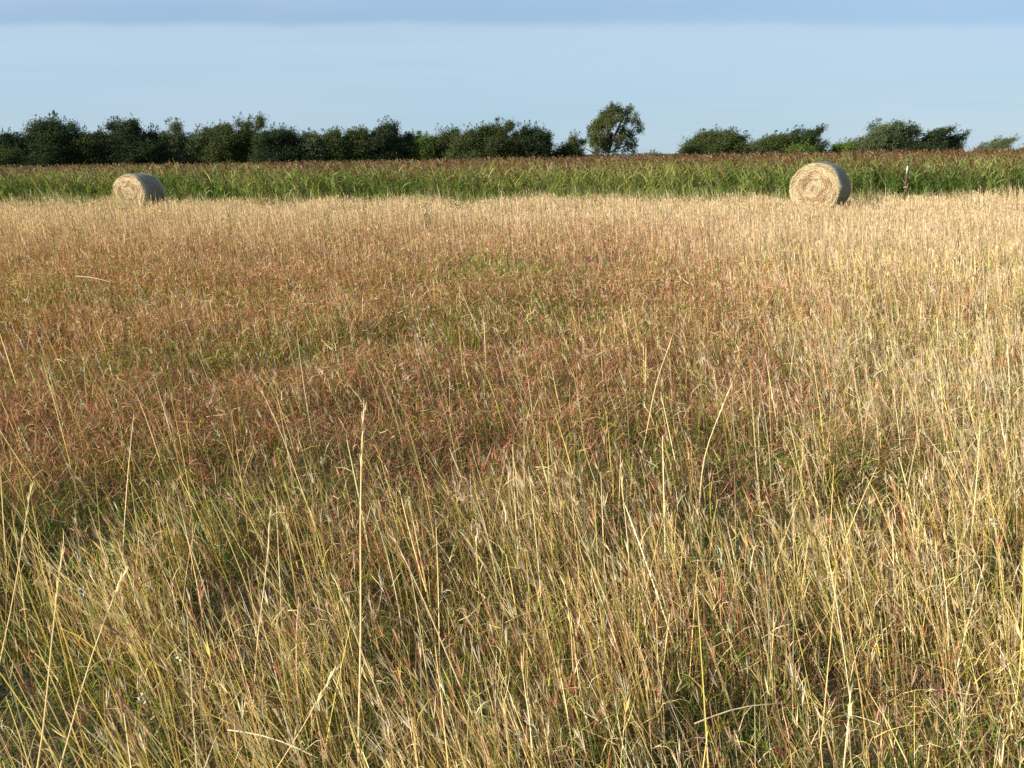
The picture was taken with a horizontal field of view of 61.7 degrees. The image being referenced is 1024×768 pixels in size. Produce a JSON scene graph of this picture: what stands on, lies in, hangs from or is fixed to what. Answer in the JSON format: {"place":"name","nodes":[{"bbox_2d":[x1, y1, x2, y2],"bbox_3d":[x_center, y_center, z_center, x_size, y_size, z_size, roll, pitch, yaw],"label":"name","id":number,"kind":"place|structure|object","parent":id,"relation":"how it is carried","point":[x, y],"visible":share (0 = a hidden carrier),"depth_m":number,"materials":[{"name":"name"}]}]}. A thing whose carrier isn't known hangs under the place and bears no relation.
{"place":"outdoors","nodes":[
{"label":"outdoors","id":0,"kind":"place"},
{"bbox_2d":[173,652,197,766],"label":"wildflower","id":1,"kind":"object","parent":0,"point":[187,689],"visible":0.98,"depth_m":2.33,"materials":[{"name":"green plant"}]},
{"bbox_2d":[449,200,465,213],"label":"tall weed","id":2,"kind":"object","parent":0,"point":[455,206],"visible":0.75,"depth_m":22.04,"materials":[{"name":"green plant"}]},
{"bbox_2d":[0,157,1023,767],"bbox_3d":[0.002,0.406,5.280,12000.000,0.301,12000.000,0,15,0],"label":"ground","id":3,"kind":"structure","parent":0,"point":[244,597],"depth_m":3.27,"materials":[{"name":"beige plant"}]},
{"bbox_2d":[0,142,27,169],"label":"bush","id":4,"kind":"object","parent":3,"relation":"on","point":[10,157],"visible":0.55,"depth_m":96.42,"materials":[{"name":"green plant"}]},
{"bbox_2d":[0,127,32,168],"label":"tree","id":5,"kind":"object","parent":3,"relation":"on","point":[10,138],"visible":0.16,"depth_m":103.01,"materials":[{"name":"green plant"}]},
{"bbox_2d":[0,480,33,661],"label":"grass stalk","id":6,"kind":"object","parent":3,"relation":"on","point":[27,510],"depth_m":2.29,"materials":[{"name":"beige plant"}]},
{"bbox_2d":[15,664,65,767],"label":"grass stalk","id":7,"kind":"object","parent":3,"relation":"on","point":[26,684],"depth_m":2.06,"materials":[{"name":"beige plant"}]},
{"bbox_2d":[37,535,64,767],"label":"grass stalk","id":8,"kind":"object","parent":3,"relation":"on","point":[59,571],"depth_m":1.97,"materials":[{"name":"beige plant"}]},
{"bbox_2d":[15,110,89,167],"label":"tree","id":9,"kind":"object","parent":3,"relation":"on","point":[46,144],"visible":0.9,"depth_m":102.81,"materials":[{"name":"green plant"}]},
{"bbox_2d":[43,568,127,767],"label":"grass stalk","id":10,"kind":"object","parent":3,"relation":"on","point":[113,598],"depth_m":2.09,"materials":[{"name":"beige plant"}]},
{"bbox_2d":[76,584,100,717],"bbox_3d":[-1.323,0.849,2.702,0.034,0.471,0.032,13,20,41],"label":"wildflower","id":11,"kind":"object","parent":3,"relation":"on","point":[83,589],"visible":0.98,"depth_m":2.68,"materials":[{"name":"green plant"}]},
{"bbox_2d":[66,124,114,166],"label":"tree","id":12,"kind":"object","parent":3,"relation":"on","point":[88,143],"visible":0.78,"depth_m":104.53,"materials":[{"name":"green plant"}]},
{"bbox_2d":[115,688,129,765],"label":"grass stalk","id":13,"kind":"object","parent":3,"relation":"on","point":[120,698],"depth_m":2.01,"materials":[{"name":"beige plant"}]},
{"bbox_2d":[89,114,162,167],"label":"tree","id":14,"kind":"object","parent":3,"relation":"on","point":[127,148],"visible":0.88,"depth_m":105.42,"materials":[{"name":"green plant"}]},
{"bbox_2d":[111,173,164,208],"bbox_3d":[-12.968,-6.649,29.817,1.351,1.316,1.261,3,15,12],"label":"hay bale","id":15,"kind":"object","parent":3,"relation":"on","point":[144,185],"visible":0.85,"depth_m":29.28,"materials":[{"name":"plant"}]},
{"bbox_2d":[137,692,157,767],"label":"wildflower","id":16,"kind":"object","parent":3,"relation":"on","point":[147,717],"visible":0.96,"depth_m":2.24,"materials":[{"name":"green plant"}]},
{"bbox_2d":[135,122,177,166],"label":"tree","id":17,"kind":"object","parent":3,"relation":"on","point":[152,133],"visible":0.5,"depth_m":107.23,"materials":[{"name":"green plant"}]},
{"bbox_2d":[150,117,190,164],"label":"tree","id":18,"kind":"object","parent":3,"relation":"on","point":[172,140],"visible":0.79,"depth_m":108.14,"materials":[{"name":"green plant"}]},
{"bbox_2d":[168,131,200,166],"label":"tree","id":19,"kind":"object","parent":3,"relation":"on","point":[190,153],"visible":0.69,"depth_m":108.84,"materials":[{"name":"green plant"}]},
{"bbox_2d":[91,615,310,766],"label":"grass stalk","id":20,"kind":"object","parent":3,"relation":"on","point":[114,630],"depth_m":2.20,"materials":[{"name":"beige plant"}]},
{"bbox_2d":[197,576,204,766],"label":"grass stalk","id":21,"kind":"object","parent":3,"relation":"on","point":[201,594],"depth_m":2.23,"materials":[{"name":"beige plant"}]},
{"bbox_2d":[183,119,247,166],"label":"tree","id":22,"kind":"object","parent":3,"relation":"on","point":[218,143],"visible":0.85,"depth_m":108.73,"materials":[{"name":"green plant"}]},
{"bbox_2d":[230,111,268,164],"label":"tree","id":23,"kind":"object","parent":3,"relation":"on","point":[260,123],"visible":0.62,"depth_m":110.52,"materials":[{"name":"green plant"}]},
{"bbox_2d":[249,511,270,737],"bbox_3d":[-0.763,0.738,2.577,0.142,0.783,0.029,2,15,10],"label":"grass stalk","id":24,"kind":"object","parent":3,"relation":"on","point":[269,526],"depth_m":2.54,"materials":[{"name":"beige plant"}]},
{"bbox_2d":[247,122,294,163],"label":"tree","id":25,"kind":"object","parent":3,"relation":"on","point":[266,147],"visible":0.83,"depth_m":102.82,"materials":[{"name":"green plant"}]},
{"bbox_2d":[228,729,317,757],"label":"fallen stalk","id":26,"kind":"object","parent":3,"relation":"on","point":[273,739],"visible":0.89,"depth_m":2.04,"materials":[{"name":"beige plant"}]},
{"bbox_2d":[275,122,304,163],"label":"tree","id":27,"kind":"object","parent":3,"relation":"on","point":[295,151],"visible":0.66,"depth_m":104.20,"materials":[{"name":"green plant"}]},
{"bbox_2d":[260,388,321,553],"bbox_3d":[-0.955,0.388,3.736,0.223,0.785,0.037,0,15,0],"label":"grass stalk","id":28,"kind":"object","parent":3,"relation":"on","point":[292,464],"depth_m":3.71,"materials":[{"name":"beige plant"}]},
{"bbox_2d":[277,666,337,767],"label":"grass stalk","id":29,"kind":"object","parent":3,"relation":"on","point":[320,694],"depth_m":2.01,"materials":[{"name":"beige plant"}]},
{"bbox_2d":[294,127,329,163],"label":"tree","id":30,"kind":"object","parent":3,"relation":"on","point":[311,145],"visible":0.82,"depth_m":104.94,"materials":[{"name":"green plant"}]},
{"bbox_2d":[320,457,328,547],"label":"wildflower","id":31,"kind":"object","parent":3,"relation":"on","point":[326,490],"visible":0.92,"depth_m":3.74,"materials":[{"name":"green plant"}]},
{"bbox_2d":[318,125,355,163],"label":"tree","id":32,"kind":"object","parent":3,"relation":"on","point":[338,146],"visible":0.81,"depth_m":105.77,"materials":[{"name":"green plant"}]},
{"bbox_2d":[341,124,376,162],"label":"tree","id":33,"kind":"object","parent":3,"relation":"on","point":[358,137],"visible":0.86,"depth_m":106.69,"materials":[{"name":"green plant"}]},
{"bbox_2d":[358,402,366,767],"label":"grass stalk","id":34,"kind":"object","parent":3,"relation":"on","point":[361,461],"depth_m":2.15,"materials":[{"name":"beige plant"}]},
{"bbox_2d":[330,573,403,767],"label":"grass stalk","id":35,"kind":"object","parent":3,"relation":"on","point":[350,623],"depth_m":2.15,"materials":[{"name":"beige plant"}]},
{"bbox_2d":[355,115,406,162],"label":"tree","id":36,"kind":"object","parent":3,"relation":"on","point":[381,138],"visible":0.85,"depth_m":107.62,"materials":[{"name":"green plant"}]},
{"bbox_2d":[389,131,422,162],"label":"tree","id":37,"kind":"object","parent":3,"relation":"on","point":[404,146],"visible":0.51,"depth_m":108.92,"materials":[{"name":"green plant"}]},
{"bbox_2d":[406,128,439,162],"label":"tree","id":38,"kind":"object","parent":3,"relation":"on","point":[426,144],"visible":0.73,"depth_m":109.46,"materials":[{"name":"green plant"}]},
{"bbox_2d":[386,524,492,763],"bbox_3d":[-0.155,0.762,2.225,0.306,0.875,0.023,-1,15,-1],"label":"grass stalk","id":39,"kind":"object","parent":3,"relation":"on","point":[402,556],"depth_m":2.18,"materials":[{"name":"beige plant"}]},
{"bbox_2d":[428,123,463,165],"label":"tree","id":40,"kind":"object","parent":3,"relation":"on","point":[441,140],"visible":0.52,"depth_m":110.53,"materials":[{"name":"green plant"}]},
{"bbox_2d":[440,122,492,161],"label":"tree","id":41,"kind":"object","parent":3,"relation":"on","point":[465,145],"visible":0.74,"depth_m":102.94,"materials":[{"name":"green plant"}]},
{"bbox_2d":[458,530,533,655],"bbox_3d":[-0.050,0.733,3.010,0.269,0.505,0.055,0,15,0],"label":"grass stalk","id":42,"kind":"object","parent":3,"relation":"on","point":[476,553],"depth_m":2.95,"materials":[{"name":"beige plant"}]},
{"bbox_2d":[475,116,523,163],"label":"tree","id":43,"kind":"object","parent":3,"relation":"on","point":[498,143],"visible":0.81,"depth_m":103.50,"materials":[{"name":"green plant"}]},
{"bbox_2d":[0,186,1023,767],"bbox_3d":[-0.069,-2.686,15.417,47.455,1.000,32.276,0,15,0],"label":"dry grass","id":44,"kind":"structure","parent":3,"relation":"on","point":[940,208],"depth_m":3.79,"materials":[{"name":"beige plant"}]},
{"bbox_2d":[0,146,1023,203],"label":"sorghum crop","id":45,"kind":"object","parent":3,"relation":"on","point":[934,170],"visible":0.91,"depth_m":31.55,"materials":[{"name":"green plant"}]},
{"bbox_2d":[508,120,555,158],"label":"tree","id":46,"kind":"object","parent":3,"relation":"on","point":[534,145],"visible":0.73,"depth_m":104.55,"materials":[{"name":"green plant"}]},
{"bbox_2d":[542,131,554,159],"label":"tree","id":47,"kind":"object","parent":3,"relation":"on","point":[550,151],"visible":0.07,"depth_m":106.74,"materials":[{"name":"green plant"}]},
{"bbox_2d":[550,129,587,159],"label":"tree","id":48,"kind":"object","parent":3,"relation":"on","point":[571,148],"visible":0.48,"depth_m":107.51,"materials":[{"name":"green plant"}]},
{"bbox_2d":[560,575,580,723],"bbox_3d":[0.191,0.820,2.608,0.091,0.531,0.043,-8,17,-27],"label":"grass stalk","id":49,"kind":"object","parent":3,"relation":"on","point":[565,593],"depth_m":2.57,"materials":[{"name":"beige plant"}]},
{"bbox_2d":[575,404,578,485],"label":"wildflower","id":50,"kind":"object","parent":3,"relation":"on","point":[578,438],"visible":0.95,"depth_m":4.31,"materials":[{"name":"green plant"}]},
{"bbox_2d":[584,101,644,157],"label":"lone tree","id":51,"kind":"object","parent":3,"relation":"on","point":[603,139],"visible":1,"depth_m":99.46,"materials":[{"name":"green plant"}]},
{"bbox_2d":[620,460,630,661],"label":"grass stalk","id":52,"kind":"object","parent":3,"relation":"on","point":[627,536],"depth_m":2.92,"materials":[{"name":"beige plant"}]},
{"bbox_2d":[644,149,661,159],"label":"bush","id":53,"kind":"object","parent":3,"relation":"on","point":[654,153],"visible":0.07,"depth_m":144.62,"materials":[{"name":"green plant"}]},
{"bbox_2d":[641,335,672,456],"bbox_3d":[0.809,0.076,4.753,0.156,0.732,0.066,0,15,0],"label":"grass stalk","id":54,"kind":"object","parent":3,"relation":"on","point":[654,392],"depth_m":4.77,"materials":[{"name":"beige plant"}]},
{"bbox_2d":[692,381,732,525],"bbox_3d":[0.928,0.334,4.017,0.183,0.717,0.018,-1,15,-4],"label":"grass stalk","id":55,"kind":"object","parent":3,"relation":"on","point":[707,448],"depth_m":4.02,"materials":[{"name":"beige plant"}]},
{"bbox_2d":[675,124,750,160],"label":"tree","id":56,"kind":"object","parent":3,"relation":"on","point":[712,141],"visible":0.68,"depth_m":105.99,"materials":[{"name":"green plant"}]},
{"bbox_2d":[694,703,781,723],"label":"fallen stalk","id":57,"kind":"object","parent":3,"relation":"on","point":[732,710],"visible":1,"depth_m":2.10,"materials":[{"name":"beige plant"}]},
{"bbox_2d":[734,130,752,149],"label":"tree","id":58,"kind":"object","parent":3,"relation":"on","point":[746,137],"visible":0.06,"depth_m":108.93,"materials":[{"name":"green plant"}]},
{"bbox_2d":[744,137,759,167],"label":"bush","id":59,"kind":"object","parent":3,"relation":"on","point":[750,142],"visible":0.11,"depth_m":112.80,"materials":[{"name":"green plant"}]},
{"bbox_2d":[584,153,967,156],"bbox_3d":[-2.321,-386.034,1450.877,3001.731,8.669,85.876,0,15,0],"label":"distant woods","id":60,"kind":"object","parent":3,"relation":"on","point":[627,155],"visible":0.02,"depth_m":1443.28,"materials":[{"name":"green plant"}]},
{"bbox_2d":[749,128,808,156],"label":"tree","id":61,"kind":"object","parent":3,"relation":"on","point":[771,143],"visible":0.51,"depth_m":106.77,"materials":[{"name":"green plant"}]},
{"bbox_2d":[779,139,819,155],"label":"bush","id":62,"kind":"object","parent":3,"relation":"on","point":[804,148],"visible":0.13,"depth_m":95.72,"materials":[{"name":"green plant"}]},
{"bbox_2d":[787,123,833,156],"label":"tree","id":63,"kind":"object","parent":3,"relation":"on","point":[814,134],"visible":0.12,"depth_m":108.19,"materials":[{"name":"green plant"}]},
{"bbox_2d":[788,162,850,212],"bbox_3d":[8.899,-5.637,24.761,1.542,1.516,1.082,11,19,37],"label":"hay bale","id":64,"kind":"object","parent":3,"relation":"on","point":[823,182],"visible":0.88,"depth_m":24.32,"materials":[{"name":"plant"}]},
{"bbox_2d":[825,137,864,161],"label":"bush","id":65,"kind":"object","parent":3,"relation":"on","point":[842,146],"visible":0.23,"depth_m":108.90,"materials":[{"name":"green plant"}]},
{"bbox_2d":[843,683,852,767],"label":"grass stalk","id":66,"kind":"object","parent":3,"relation":"on","point":[847,733],"depth_m":1.97,"materials":[{"name":"beige plant"}]},
{"bbox_2d":[850,117,912,154],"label":"tree","id":67,"kind":"object","parent":3,"relation":"on","point":[882,135],"visible":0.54,"depth_m":106.42,"materials":[{"name":"green plant"}]},
{"bbox_2d":[903,166,908,201],"bbox_3d":[12.669,-6.300,27.604,0.126,1.387,0.115,12,19,39],"label":"fence post","id":68,"kind":"object","parent":3,"relation":"on","point":[905,187],"visible":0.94,"depth_m":27.57,"materials":[{"name":"metal"}]},
{"bbox_2d":[890,120,928,162],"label":"tree","id":69,"kind":"object","parent":3,"relation":"on","point":[909,142],"visible":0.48,"depth_m":106.10,"materials":[{"name":"green plant"}]},
{"bbox_2d":[917,122,960,153],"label":"tree","id":70,"kind":"object","parent":3,"relation":"on","point":[934,138],"visible":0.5,"depth_m":106.88,"materials":[{"name":"green plant"}]},
{"bbox_2d":[940,129,974,153],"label":"tree","id":71,"kind":"object","parent":3,"relation":"on","point":[955,139],"visible":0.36,"depth_m":108.19,"materials":[{"name":"green plant"}]},
{"bbox_2d":[913,658,1023,767],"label":"grass stalk","id":72,"kind":"object","parent":3,"relation":"on","point":[929,676],"depth_m":2.06,"materials":[{"name":"beige plant"}]},
{"bbox_2d":[975,518,997,632],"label":"wildflower","id":73,"kind":"object","parent":3,"relation":"on","point":[990,519],"visible":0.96,"depth_m":3.06,"materials":[{"name":"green plant"}]},
{"bbox_2d":[971,133,1020,153],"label":"tree","id":74,"kind":"object","parent":3,"relation":"on","point":[1003,143],"visible":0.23,"depth_m":143.17,"materials":[{"name":"green plant"}]},
{"bbox_2d":[0,178,1023,208],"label":"weedy grass","id":75,"kind":"structure","parent":0,"point":[170,198],"depth_m":29.73,"materials":[{"name":"green plant"}]},
{"bbox_2d":[0,0,1023,154],"label":"sky","id":76,"kind":"structure","parent":0,"point":[759,67],"materials":[{"name":"blue"}]}
]}

